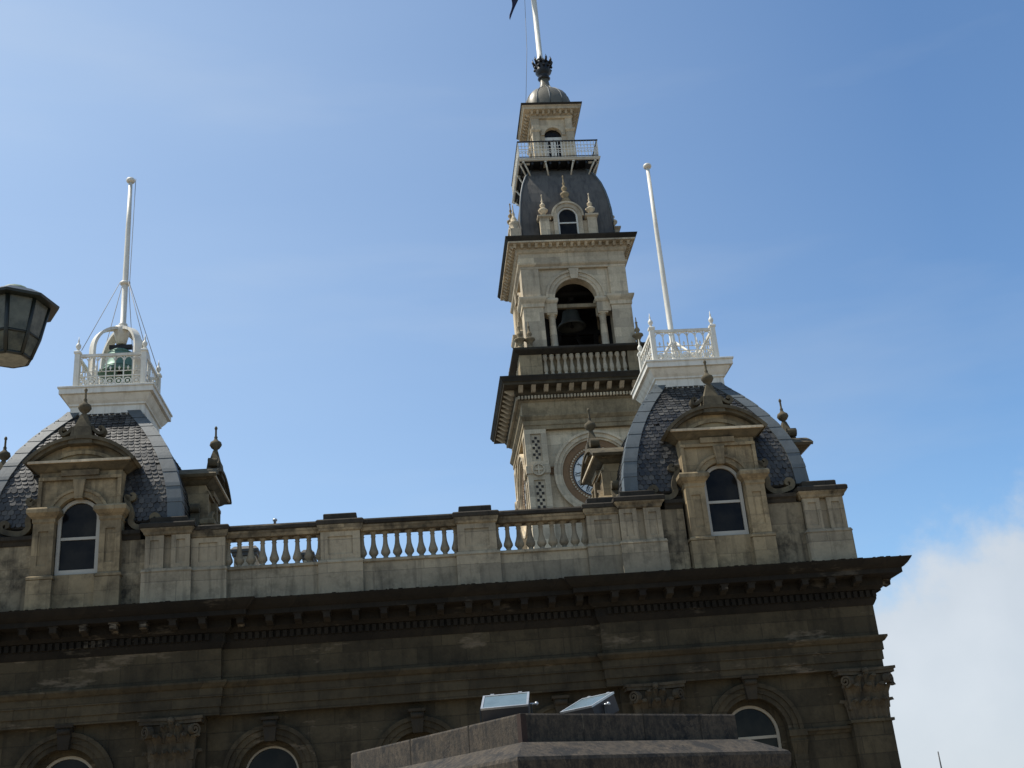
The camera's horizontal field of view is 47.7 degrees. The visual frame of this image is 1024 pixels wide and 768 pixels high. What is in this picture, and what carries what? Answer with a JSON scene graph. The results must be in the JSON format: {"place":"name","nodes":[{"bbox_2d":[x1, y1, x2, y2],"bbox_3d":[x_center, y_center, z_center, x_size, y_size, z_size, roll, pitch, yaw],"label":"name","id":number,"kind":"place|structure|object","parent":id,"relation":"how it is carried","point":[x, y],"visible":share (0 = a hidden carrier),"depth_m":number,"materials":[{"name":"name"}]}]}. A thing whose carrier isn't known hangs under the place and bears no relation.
{"place":"outdoors","nodes":[
{"label":"outdoors","id":0,"kind":"place"},
{"bbox_2d":[0,0,1023,767],"label":"sky","id":1,"kind":"structure","parent":0,"point":[323,194],"materials":[{"name":"blue"}]},
{"bbox_2d":[351,713,790,767],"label":"stone plinth","id":2,"kind":"structure","parent":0,"point":[549,740],"depth_m":12.04,"materials":[{"name":"stone"}]},
{"bbox_2d":[479,691,537,722],"bbox_3d":[-0.026,3.437,12.211,0.624,0.397,0.441,-6,-22,3],"label":"floodlight","id":3,"kind":"object","parent":2,"relation":"on","point":[493,706],"visible":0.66,"depth_m":12.09,"materials":[{"name":"metal"}]},
{"bbox_2d":[560,692,618,713],"bbox_3d":[0.879,3.596,12.722,0.440,0.388,0.624,15,-29,-39],"label":"floodlight","id":4,"kind":"object","parent":2,"relation":"on","point":[606,703],"visible":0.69,"depth_m":12.65,"materials":[{"name":"metal"}]},
{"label":"pavement","id":5,"kind":"structure","parent":0,"visible":0},
{"bbox_2d":[0,284,59,367],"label":"street lamp","id":6,"kind":"object","parent":5,"relation":"on","point":[27,314],"visible":1,"depth_m":8.45,"materials":[{"name":"black metal"}]},
{"label":"ground","id":7,"kind":"structure","parent":0,"visible":0},
{"bbox_2d":[0,311,911,767],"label":"town hall","id":8,"kind":"structure","parent":7,"relation":"on","point":[714,565],"depth_m":25.00,"materials":[{"name":"stone"}]},
{"bbox_2d":[46,756,91,767],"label":"window","id":9,"kind":"structure","parent":8,"relation":"in","point":[68,761],"depth_m":23.76,"materials":[{"name":"glass"}]},
{"bbox_2d":[98,344,131,382],"bbox_3d":[-9.819,-0.575,29.025,1.036,0.847,1.036,-3,-22,-5],"label":"bell","id":10,"kind":"object","parent":8,"relation":"hanging from","point":[125,348],"visible":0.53,"depth_m":28.87,"materials":[{"name":"green metal"}]},
{"bbox_2d":[81,177,158,371],"bbox_3d":[-10.010,-3.048,30.040,1.537,5.403,1.537,-3,-22,-5],"label":"flagpole","id":11,"kind":"object","parent":8,"relation":"attached to","point":[124,283],"visible":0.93,"depth_m":29.92,"materials":[{"name":"white metal"}]},
{"bbox_2d":[246,746,298,767],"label":"window","id":12,"kind":"structure","parent":8,"relation":"in","point":[272,756],"depth_m":24.21,"materials":[{"name":"glass"}]},
{"bbox_2d":[643,163,677,358],"bbox_3d":[4.024,-3.196,31.166,0.240,6.450,0.234,-3,-22,-5],"label":"flagpole","id":13,"kind":"object","parent":8,"relation":"on","point":[646,166],"visible":0.76,"depth_m":31.16,"materials":[{"name":"white metal"}]},
{"bbox_2d":[732,706,781,747],"bbox_3d":[5.222,8.212,24.677,1.240,2.670,0.080,-3,-22,-5],"label":"window","id":14,"kind":"structure","parent":8,"relation":"in","point":[754,723],"depth_m":25.03,"materials":[{"name":"glass"}]},
{"bbox_2d":[490,54,650,548],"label":"clock tower","id":15,"kind":"structure","parent":7,"relation":"on","point":[568,244],"depth_m":48.15,"materials":[{"name":"stone"}]},
{"bbox_2d":[525,0,543,83],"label":"flagpole","id":16,"kind":"object","parent":15,"relation":"attached to","point":[536,28],"visible":0.79,"depth_m":55.64,"materials":[{"name":"white metal"}]},
{"bbox_2d":[509,0,517,18],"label":"flag","id":17,"kind":"object","parent":16,"relation":"hanging from","point":[514,2],"visible":1,"depth_m":56.01,"materials":[{"name":"blue fabric"}]},
{"bbox_2d":[558,309,585,333],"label":"bell","id":18,"kind":"object","parent":15,"relation":"hanging from","point":[571,322],"visible":0.98,"depth_m":49.52,"materials":[{"name":"brown metal"}]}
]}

